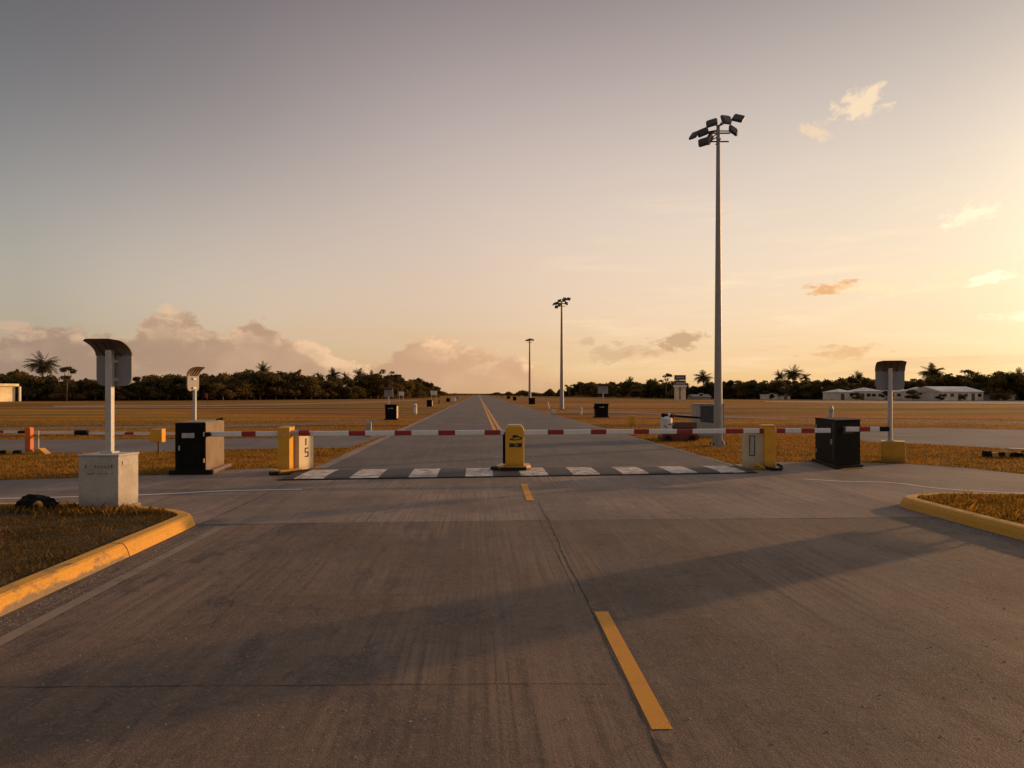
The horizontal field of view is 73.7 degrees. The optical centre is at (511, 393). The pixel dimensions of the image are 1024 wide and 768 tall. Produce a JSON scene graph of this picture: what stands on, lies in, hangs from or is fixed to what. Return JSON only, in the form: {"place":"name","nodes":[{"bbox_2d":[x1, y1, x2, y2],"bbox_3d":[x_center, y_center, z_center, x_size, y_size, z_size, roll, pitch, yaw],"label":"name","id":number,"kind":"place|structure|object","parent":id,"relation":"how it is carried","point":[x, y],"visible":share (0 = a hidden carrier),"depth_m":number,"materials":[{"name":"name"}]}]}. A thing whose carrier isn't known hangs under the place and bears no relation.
{"place":"outdoors","nodes":[
{"label":"outdoors","id":0,"kind":"place"},
{"bbox_2d":[0,384,20,401],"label":"house","id":1,"kind":"structure","parent":0,"point":[7,392],"depth_m":174.45,"materials":[{"name":"white paint"}]},
{"bbox_2d":[0,506,173,586],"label":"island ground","id":2,"kind":"structure","parent":0,"point":[74,540],"depth_m":8.91,"materials":[{"name":"soil"}]},
{"bbox_2d":[15,494,58,510],"bbox_3d":[-7.604,1.742,10.931,0.619,0.285,0.453,0,0,27],"label":"equipment bag","id":3,"kind":"object","parent":2,"relation":"on","point":[32,500],"visible":0.77,"depth_m":10.84,"materials":[{"name":"black fabric"}]},
{"bbox_2d":[0,498,171,515],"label":"island grass","id":4,"kind":"structure","parent":2,"relation":"on","point":[123,508],"depth_m":10.57,"materials":[{"name":"plant"}]},
{"bbox_2d":[0,501,176,586],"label":"island grass","id":5,"kind":"structure","parent":2,"relation":"on","point":[41,542],"depth_m":8.83,"materials":[{"name":"plant"}]},
{"bbox_2d":[77,338,140,508],"bbox_3d":[-6.544,0.494,11.085,0.769,2.751,0.509,0,0,0],"label":"sign pedestal","id":6,"kind":"object","parent":2,"relation":"on","point":[108,476],"visible":0.94,"depth_m":11.06,"materials":[{"name":"concrete"}]},
{"bbox_2d":[0,436,382,452],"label":"side road","id":7,"kind":"structure","parent":0,"point":[85,445],"depth_m":26.84,"materials":[{"name":"grey asphalt"}]},
{"bbox_2d":[0,419,387,429],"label":"dirt track","id":8,"kind":"structure","parent":0,"point":[96,427],"depth_m":41.62,"materials":[{"name":"soil"}]},
{"bbox_2d":[384,404,398,419],"bbox_3d":[-9.254,1.407,52.468,1.041,1.186,0.920,0,0,0],"label":"roadside box","id":9,"kind":"object","parent":8,"relation":"on","point":[391,411],"visible":0.97,"depth_m":52.07,"materials":[{"name":"black paint"}]},
{"bbox_2d":[53,400,417,406],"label":"dirt track","id":10,"kind":"structure","parent":0,"point":[224,405],"depth_m":116.19,"materials":[{"name":"brown soil"}]},
{"bbox_2d":[0,517,1023,767],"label":"foreground road","id":11,"kind":"structure","parent":0,"point":[798,683],"depth_m":5.29,"materials":[{"name":"concrete"}]},
{"bbox_2d":[0,527,223,645],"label":"edge line","id":12,"kind":"object","parent":11,"relation":"on","point":[19,631],"visible":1,"depth_m":6.82,"materials":[{"name":"beige paint"}]},
{"bbox_2d":[53,683,578,686],"bbox_3d":[-1.741,1.986,4.649,4.775,0.001,0.023,0,0,-1],"label":"road joint","id":13,"kind":"object","parent":11,"relation":"on","point":[353,684],"visible":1,"depth_m":4.66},
{"bbox_2d":[0,517,1023,631],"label":"gutter grit","id":14,"kind":"object","parent":11,"relation":"on","point":[945,521],"visible":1,"depth_m":7.96,"materials":[{"name":"soil"}]},
{"bbox_2d":[2,507,1023,766],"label":"road grit","id":15,"kind":"object","parent":11,"relation":"on","point":[558,601],"visible":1,"depth_m":6.03,"materials":[{"name":"gravel"}]},
{"bbox_2d":[195,517,912,524],"bbox_3d":[0.935,1.985,10.700,12.614,0.001,0.104,0,0,-3],"label":"road joint","id":16,"kind":"object","parent":11,"relation":"on","point":[533,520],"visible":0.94,"depth_m":10.78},
{"bbox_2d":[547,517,667,767],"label":"road joint","id":17,"kind":"object","parent":11,"relation":"on","point":[654,743],"visible":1,"depth_m":4.90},
{"bbox_2d":[595,611,672,728],"bbox_3d":[0.851,1.984,5.130,0.125,0.001,2.181,0,0,-2],"label":"line","id":18,"kind":"object","parent":11,"relation":"on","point":[656,717],"visible":1,"depth_m":4.79,"materials":[{"name":"yellow paint"}]},
{"bbox_2d":[0,462,1023,523],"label":"apron","id":19,"kind":"object","parent":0,"point":[675,496],"visible":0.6,"depth_m":13.37,"materials":[{"name":"concrete"}]},
{"bbox_2d":[0,503,194,616],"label":"kerb","id":20,"kind":"structure","parent":19,"relation":"on","point":[15,595],"depth_m":7.55,"materials":[{"name":"yellow paint"}]},
{"bbox_2d":[0,489,299,498],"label":"give way line","id":21,"kind":"object","parent":19,"relation":"on","point":[186,492],"visible":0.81,"depth_m":13.88,"materials":[{"name":"white paint"}]},
{"bbox_2d":[169,418,230,474],"bbox_3d":[-7.964,1.318,17.670,1.020,1.364,1.820,0,0,-3],"label":"equipment cabinet","id":22,"kind":"object","parent":19,"relation":"on","point":[199,450],"visible":1,"depth_m":16.86,"materials":[{"name":"black metal"}]},
{"bbox_2d":[269,426,312,475],"bbox_3d":[-5.458,1.402,17.326,0.714,1.193,1.601,0,0,24],"label":"barrier post","id":23,"kind":"object","parent":19,"relation":"on","point":[295,453],"visible":0.86,"depth_m":17.09,"materials":[{"name":"yellow metal"}]},
{"bbox_2d":[278,466,757,479],"bbox_3d":[0.350,1.966,17.165,11.666,0.044,2.026,0,0,-5],"label":"speed hump","id":24,"kind":"object","parent":19,"relation":"on","point":[336,474],"visible":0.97,"depth_m":16.91,"materials":[{"name":"white paint"}]},
{"bbox_2d":[490,424,530,470],"bbox_3d":[-0.032,1.383,17.684,1.040,1.175,0.780,0,0,0],"label":"barrier post","id":25,"kind":"object","parent":24,"relation":"on","point":[513,447],"visible":0.95,"depth_m":17.45,"materials":[{"name":"yellow metal"}]},
{"bbox_2d":[210,428,830,436],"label":"barrier beam","id":26,"kind":"structure","parent":25,"relation":"attached to","point":[492,432],"depth_m":17.54,"materials":[{"name":"metal"}]},
{"bbox_2d":[734,425,782,470],"bbox_3d":[6.603,1.409,18.216,0.933,1.168,1.250,0,0,0],"label":"barrier post","id":27,"kind":"object","parent":19,"relation":"on","point":[758,451],"visible":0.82,"depth_m":18.07,"materials":[{"name":"yellow metal"}]},
{"bbox_2d":[812,417,863,468],"bbox_3d":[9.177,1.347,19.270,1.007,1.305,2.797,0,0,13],"label":"equipment cabinet","id":28,"kind":"object","parent":19,"relation":"on","point":[838,447],"visible":0.94,"depth_m":18.44,"materials":[{"name":"black metal"}]},
{"bbox_2d":[846,427,888,431],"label":"barrier beam","id":29,"kind":"structure","parent":28,"relation":"attached to","point":[861,429],"depth_m":17.97,"materials":[{"name":"white metal"}]},
{"bbox_2d":[900,493,1023,540],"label":"kerb","id":30,"kind":"structure","parent":19,"relation":"on","point":[913,502],"depth_m":10.49,"materials":[{"name":"yellow paint"}]},
{"bbox_2d":[0,395,1023,479],"bbox_3d":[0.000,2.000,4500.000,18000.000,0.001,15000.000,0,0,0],"label":"ground","id":31,"kind":"structure","parent":0,"point":[335,409],"depth_m":69.23,"materials":[{"name":"brown plant"}]},
{"bbox_2d":[0,373,36,400],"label":"broadleaf tree","id":32,"kind":"object","parent":31,"relation":"on","point":[4,378],"visible":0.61,"depth_m":187.41,"materials":[{"name":"green plant"}]},
{"bbox_2d":[7,375,44,400],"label":"broadleaf tree","id":33,"kind":"object","parent":31,"relation":"on","point":[33,392],"visible":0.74,"depth_m":188.24,"materials":[{"name":"green plant"}]},
{"bbox_2d":[21,427,49,454],"bbox_3d":[-15.743,1.558,22.588,0.776,0.885,0.300,0,0,0],"label":"barrier post","id":34,"kind":"object","parent":31,"relation":"on","point":[29,440],"visible":0.96,"depth_m":22.50,"materials":[{"name":"orange metal"}]},
{"bbox_2d":[0,430,174,434],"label":"barrier beam","id":35,"kind":"structure","parent":34,"relation":"attached to","point":[81,432],"depth_m":22.98,"materials":[{"name":"metal"}]},
{"bbox_2d":[21,351,58,400],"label":"palm tree","id":36,"kind":"object","parent":31,"relation":"on","point":[43,368],"visible":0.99,"depth_m":198.97,"materials":[{"name":"green plant"}]},
{"bbox_2d":[37,383,58,400],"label":"broadleaf tree","id":37,"kind":"object","parent":31,"relation":"on","point":[48,388],"visible":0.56,"depth_m":191.05,"materials":[{"name":"green plant"}]},
{"bbox_2d":[36,376,60,400],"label":"broadleaf tree","id":38,"kind":"object","parent":31,"relation":"on","point":[47,381],"visible":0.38,"depth_m":192.80,"materials":[{"name":"green plant"}]},
{"bbox_2d":[49,383,69,400],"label":"broadleaf tree","id":39,"kind":"object","parent":31,"relation":"on","point":[58,388],"visible":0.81,"depth_m":189.17,"materials":[{"name":"green plant"}]},
{"bbox_2d":[59,366,76,400],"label":"slender tree","id":40,"kind":"object","parent":31,"relation":"on","point":[65,369],"visible":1,"depth_m":187.91,"materials":[{"name":"green plant"}]},
{"bbox_2d":[52,380,86,400],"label":"broadleaf tree","id":41,"kind":"object","parent":31,"relation":"on","point":[72,386],"visible":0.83,"depth_m":191.32,"materials":[{"name":"green plant"}]},
{"bbox_2d":[73,378,97,400],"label":"broadleaf tree","id":42,"kind":"object","parent":31,"relation":"on","point":[82,383],"visible":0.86,"depth_m":193.88,"materials":[{"name":"green plant"}]},
{"bbox_2d":[81,379,104,400],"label":"broadleaf tree","id":43,"kind":"object","parent":31,"relation":"on","point":[97,392],"visible":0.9,"depth_m":194.56,"materials":[{"name":"green plant"}]},
{"bbox_2d":[118,383,142,400],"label":"broadleaf tree","id":44,"kind":"object","parent":31,"relation":"on","point":[128,394],"visible":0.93,"depth_m":195.49,"materials":[{"name":"green plant"}]},
{"bbox_2d":[134,381,162,400],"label":"broadleaf tree","id":45,"kind":"object","parent":31,"relation":"on","point":[145,392],"visible":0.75,"depth_m":198.18,"materials":[{"name":"green plant"}]},
{"bbox_2d":[150,429,165,453],"bbox_3d":[-11.727,1.580,22.600,0.400,0.840,0.260,0,0,0],"label":"junction box","id":46,"kind":"object","parent":31,"relation":"on","point":[158,435],"visible":0.95,"depth_m":22.47,"materials":[{"name":"yellow paint"}]},
{"bbox_2d":[143,376,174,400],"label":"broadleaf tree","id":47,"kind":"object","parent":31,"relation":"on","point":[157,393],"visible":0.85,"depth_m":199.35,"materials":[{"name":"green plant"}]},
{"bbox_2d":[156,375,201,399],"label":"broadleaf tree","id":48,"kind":"object","parent":31,"relation":"on","point":[176,380],"visible":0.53,"depth_m":202.31,"materials":[{"name":"green plant"}]},
{"bbox_2d":[166,377,201,399],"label":"broadleaf tree","id":49,"kind":"object","parent":31,"relation":"on","point":[176,387],"visible":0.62,"depth_m":201.63,"materials":[{"name":"green plant"}]},
{"bbox_2d":[0,436,380,479],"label":"verge grass","id":50,"kind":"structure","parent":31,"relation":"on","point":[270,458],"depth_m":20.31,"materials":[{"name":"plant"}]},
{"bbox_2d":[186,367,204,419],"bbox_3d":[-8.608,0.634,18.627,0.296,2.733,0.625,0,0,0],"label":"sign pole","id":51,"kind":"object","parent":31,"relation":"on","point":[192,378],"visible":0.83,"depth_m":18.56,"materials":[{"name":"metal"}]},
{"bbox_2d":[199,377,220,399],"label":"broadleaf tree","id":52,"kind":"object","parent":31,"relation":"on","point":[206,382],"visible":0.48,"depth_m":207.34,"materials":[{"name":"green plant"}]},
{"bbox_2d":[200,372,236,399],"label":"broadleaf tree","id":53,"kind":"object","parent":31,"relation":"on","point":[218,387],"visible":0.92,"depth_m":208.54,"materials":[{"name":"green plant"}]},
{"bbox_2d":[15,383,440,400],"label":"undergrowth","id":54,"kind":"object","parent":31,"relation":"on","point":[373,396],"visible":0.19,"depth_m":219.89,"materials":[{"name":"green plant"}]},
{"bbox_2d":[224,379,255,399],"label":"broadleaf tree","id":55,"kind":"object","parent":31,"relation":"on","point":[242,383],"visible":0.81,"depth_m":214.21,"materials":[{"name":"green plant"}]},
{"bbox_2d":[246,372,267,399],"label":"broadleaf tree","id":56,"kind":"object","parent":31,"relation":"on","point":[258,381],"visible":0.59,"depth_m":218.66,"materials":[{"name":"green plant"}]},
{"bbox_2d":[245,370,282,399],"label":"broadleaf tree","id":57,"kind":"object","parent":31,"relation":"on","point":[266,376],"visible":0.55,"depth_m":219.86,"materials":[{"name":"green plant"}]},
{"bbox_2d":[265,377,288,399],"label":"broadleaf tree","id":58,"kind":"object","parent":31,"relation":"on","point":[277,390],"visible":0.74,"depth_m":223.14,"materials":[{"name":"green plant"}]},
{"bbox_2d":[274,376,298,399],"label":"broadleaf tree","id":59,"kind":"object","parent":31,"relation":"on","point":[283,382],"visible":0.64,"depth_m":226.38,"materials":[{"name":"green plant"}]},
{"bbox_2d":[280,371,324,399],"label":"broadleaf tree","id":60,"kind":"object","parent":31,"relation":"on","point":[296,377],"visible":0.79,"depth_m":229.93,"materials":[{"name":"green plant"}]},
{"bbox_2d":[294,375,328,399],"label":"broadleaf tree","id":61,"kind":"object","parent":31,"relation":"on","point":[314,386],"visible":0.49,"depth_m":232.65,"materials":[{"name":"green plant"}]},
{"bbox_2d":[339,378,368,398],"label":"broadleaf tree","id":62,"kind":"object","parent":31,"relation":"on","point":[354,392],"visible":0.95,"depth_m":249.05,"materials":[{"name":"green plant"}]},
{"bbox_2d":[365,373,393,398],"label":"broadleaf tree","id":63,"kind":"object","parent":31,"relation":"on","point":[376,379],"visible":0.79,"depth_m":260.05,"materials":[{"name":"green plant"}]},
{"bbox_2d":[413,382,425,397],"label":"broadleaf tree","id":64,"kind":"object","parent":31,"relation":"on","point":[417,390],"visible":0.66,"depth_m":309.12,"materials":[{"name":"green plant"}]},
{"bbox_2d":[440,389,568,396],"bbox_3d":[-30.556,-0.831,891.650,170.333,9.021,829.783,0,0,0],"label":"distant woodland","id":65,"kind":"object","parent":31,"relation":"on","point":[549,392],"visible":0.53,"depth_m":645.84,"materials":[{"name":"green plant"}]},
{"bbox_2d":[525,338,533,403],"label":"floodlight mast","id":66,"kind":"object","parent":31,"relation":"on","point":[529,391],"visible":0.87,"depth_m":139.46,"materials":[{"name":"metal"}]},
{"bbox_2d":[553,297,570,409],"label":"floodlight mast","id":67,"kind":"object","parent":31,"relation":"on","point":[558,304],"visible":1,"depth_m":85.18,"materials":[{"name":"metal"}]},
{"bbox_2d":[593,403,608,417],"bbox_3d":[7.527,1.410,57.713,1.299,1.179,0.920,0,0,0],"label":"roadside box","id":68,"kind":"object","parent":31,"relation":"on","point":[600,410],"visible":0.98,"depth_m":57.31,"materials":[{"name":"black paint"}]},
{"bbox_2d":[627,384,647,397],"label":"broadleaf tree","id":69,"kind":"object","parent":31,"relation":"on","point":[635,392],"visible":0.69,"depth_m":314.31,"materials":[{"name":"green plant"}]},
{"bbox_2d":[640,379,653,397],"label":"broadleaf tree","id":70,"kind":"object","parent":31,"relation":"on","point":[646,387],"visible":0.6,"depth_m":305.02,"materials":[{"name":"green plant"}]},
{"bbox_2d":[658,413,700,440],"bbox_3d":[7.145,1.410,28.996,1.730,1.178,0.870,0,0,0],"label":"barrier trolley","id":71,"kind":"object","parent":31,"relation":"on","point":[666,421],"visible":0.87,"depth_m":28.79,"materials":[{"name":"red metal"}]},
{"bbox_2d":[691,403,713,437],"bbox_3d":[8.760,1.220,31.120,1.200,1.560,1.000,0,0,0],"label":"control cabinet","id":72,"kind":"object","parent":31,"relation":"on","point":[704,412],"visible":0.51,"depth_m":30.72,"materials":[{"name":"grey metal"}]},
{"bbox_2d":[693,370,713,385],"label":"palm tree","id":73,"kind":"object","parent":31,"relation":"on","point":[703,378],"visible":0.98,"depth_m":274.28,"materials":[{"name":"green plant"}]},
{"bbox_2d":[689,114,744,446],"bbox_3d":[7.865,-4.378,26.055,2.060,12.747,0.923,0,0,0],"label":"floodlight mast","id":74,"kind":"object","parent":31,"relation":"on","point":[718,440],"visible":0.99,"depth_m":25.94,"materials":[{"name":"metal"}]},
{"bbox_2d":[722,380,734,398],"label":"broadleaf tree","id":75,"kind":"object","parent":31,"relation":"on","point":[726,390],"visible":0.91,"depth_m":261.94,"materials":[{"name":"green plant"}]},
{"bbox_2d":[736,381,760,398],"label":"broadleaf tree","id":76,"kind":"object","parent":31,"relation":"on","point":[741,393],"visible":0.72,"depth_m":258.65,"materials":[{"name":"green plant"}]},
{"bbox_2d":[744,382,764,398],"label":"broadleaf tree","id":77,"kind":"object","parent":31,"relation":"on","point":[756,391],"visible":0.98,"depth_m":254.93,"materials":[{"name":"green plant"}]},
{"bbox_2d":[759,380,786,395],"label":"broadleaf tree","id":78,"kind":"object","parent":31,"relation":"on","point":[774,386],"visible":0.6,"depth_m":254.62,"materials":[{"name":"green plant"}]},
{"bbox_2d":[783,365,803,381],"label":"palm tree","id":79,"kind":"object","parent":31,"relation":"on","point":[793,375],"visible":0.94,"depth_m":266.11,"materials":[{"name":"green plant"}]},
{"bbox_2d":[569,383,1023,399],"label":"undergrowth","id":80,"kind":"object","parent":31,"relation":"on","point":[578,394],"visible":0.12,"depth_m":288.26,"materials":[{"name":"green plant"}]},
{"bbox_2d":[798,384,818,398],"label":"broadleaf tree","id":81,"kind":"object","parent":31,"relation":"on","point":[807,387],"visible":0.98,"depth_m":245.85,"materials":[{"name":"green plant"}]},
{"bbox_2d":[632,435,1023,473],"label":"verge grass","id":82,"kind":"structure","parent":31,"relation":"on","point":[732,441],"depth_m":23.09,"materials":[{"name":"brown plant"}]},
{"bbox_2d":[815,379,841,393],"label":"broadleaf tree","id":83,"kind":"object","parent":31,"relation":"on","point":[830,382],"visible":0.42,"depth_m":242.11,"materials":[{"name":"green plant"}]},
{"bbox_2d":[856,377,876,389],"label":"broadleaf tree","id":84,"kind":"object","parent":31,"relation":"on","point":[865,381],"visible":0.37,"depth_m":240.46,"materials":[{"name":"green plant"}]},
{"bbox_2d":[875,360,906,462],"bbox_3d":[11.105,0.518,20.025,0.818,2.964,0.620,0,0,27],"label":"sign pedestal","id":85,"kind":"object","parent":31,"relation":"on","point":[890,376],"visible":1,"depth_m":19.95,"materials":[{"name":"yellow paint"}]},
{"bbox_2d":[918,362,945,378],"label":"palm tree","id":86,"kind":"object","parent":31,"relation":"on","point":[933,372],"visible":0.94,"depth_m":243.97,"materials":[{"name":"green plant"}]},
{"bbox_2d":[908,386,983,400],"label":"house","id":87,"kind":"structure","parent":31,"relation":"on","point":[951,393],"depth_m":201.27,"materials":[{"name":"concrete"}]},
{"bbox_2d":[931,373,969,385],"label":"broadleaf tree","id":88,"kind":"object","parent":31,"relation":"on","point":[955,380],"visible":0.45,"depth_m":234.31,"materials":[{"name":"green plant"}]},
{"bbox_2d":[969,373,988,393],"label":"broadleaf tree","id":89,"kind":"object","parent":31,"relation":"on","point":[976,386],"visible":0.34,"depth_m":223.40,"materials":[{"name":"green plant"}]},
{"bbox_2d":[979,370,1019,397],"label":"broadleaf tree","id":90,"kind":"object","parent":31,"relation":"on","point":[997,381],"visible":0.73,"depth_m":212.10,"materials":[{"name":"green plant"}]},
{"bbox_2d":[988,389,1011,400],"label":"bush","id":91,"kind":"object","parent":31,"relation":"on","point":[997,396],"visible":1,"depth_m":199.08,"materials":[{"name":"green plant"}]},
{"bbox_2d":[982,448,1023,457],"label":"wheel stop","id":92,"kind":"object","parent":31,"relation":"on","point":[1001,454],"visible":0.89,"depth_m":21.51,"materials":[{"name":"black rubber"}]},
{"bbox_2d":[1005,374,1023,399],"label":"broadleaf tree","id":93,"kind":"object","parent":31,"relation":"on","point":[1015,383],"visible":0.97,"depth_m":209.42,"materials":[{"name":"green plant"}]},
{"bbox_2d":[0,0,1023,393],"label":"sky","id":94,"kind":"structure","parent":0,"point":[412,189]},
{"bbox_2d":[322,395,728,469],"bbox_3d":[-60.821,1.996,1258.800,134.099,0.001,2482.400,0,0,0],"label":"road","id":95,"kind":"structure","parent":0,"point":[485,451],"depth_m":25.36,"materials":[{"name":"grey concrete"}]},
{"bbox_2d":[313,395,474,467],"bbox_3d":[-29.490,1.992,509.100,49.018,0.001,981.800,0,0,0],"label":"road edge","id":96,"kind":"object","parent":95,"relation":"on","point":[339,459],"visible":0.83,"depth_m":24.85,"materials":[{"name":"grey concrete"}]},
{"bbox_2d":[491,397,733,465],"bbox_3d":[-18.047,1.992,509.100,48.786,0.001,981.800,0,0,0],"label":"road edge","id":97,"kind":"object","parent":95,"relation":"on","point":[652,442],"visible":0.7,"depth_m":25.79,"materials":[{"name":"grey concrete"}]},
{"bbox_2d":[673,375,686,399],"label":"billboard tower","id":98,"kind":"structure","parent":0,"point":[679,380],"depth_m":204.45,"materials":[{"name":"white paint"}]},
{"bbox_2d":[569,411,1023,422],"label":"dirt track","id":99,"kind":"structure","parent":0,"point":[814,420],"depth_m":52.95,"materials":[{"name":"soil"}]},
{"bbox_2d":[822,389,854,399],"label":"house","id":100,"kind":"structure","parent":0,"point":[838,394],"depth_m":218.71,"materials":[{"name":"paint"}]},
{"bbox_2d":[848,388,883,399],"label":"house","id":101,"kind":"structure","parent":0,"point":[869,394],"depth_m":222.00,"materials":[{"name":"paint"}]},
{"bbox_2d":[764,401,1023,403],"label":"track","id":102,"kind":"structure","parent":0,"point":[970,402],"depth_m":156.07,"materials":[{"name":"brown soil"}]},
{"bbox_2d":[860,428,1023,448],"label":"side road","id":103,"kind":"structure","parent":0,"point":[1002,438],"depth_m":31.86,"materials":[{"name":"grey asphalt"}]},
{"bbox_2d":[922,496,1023,522],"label":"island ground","id":104,"kind":"structure","parent":0,"point":[980,508],"depth_m":11.41,"materials":[{"name":"soil"}]},
{"bbox_2d":[915,488,1023,523],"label":"island grass","id":105,"kind":"structure","parent":104,"relation":"on","point":[1013,503],"depth_m":11.35,"materials":[{"name":"plant"}]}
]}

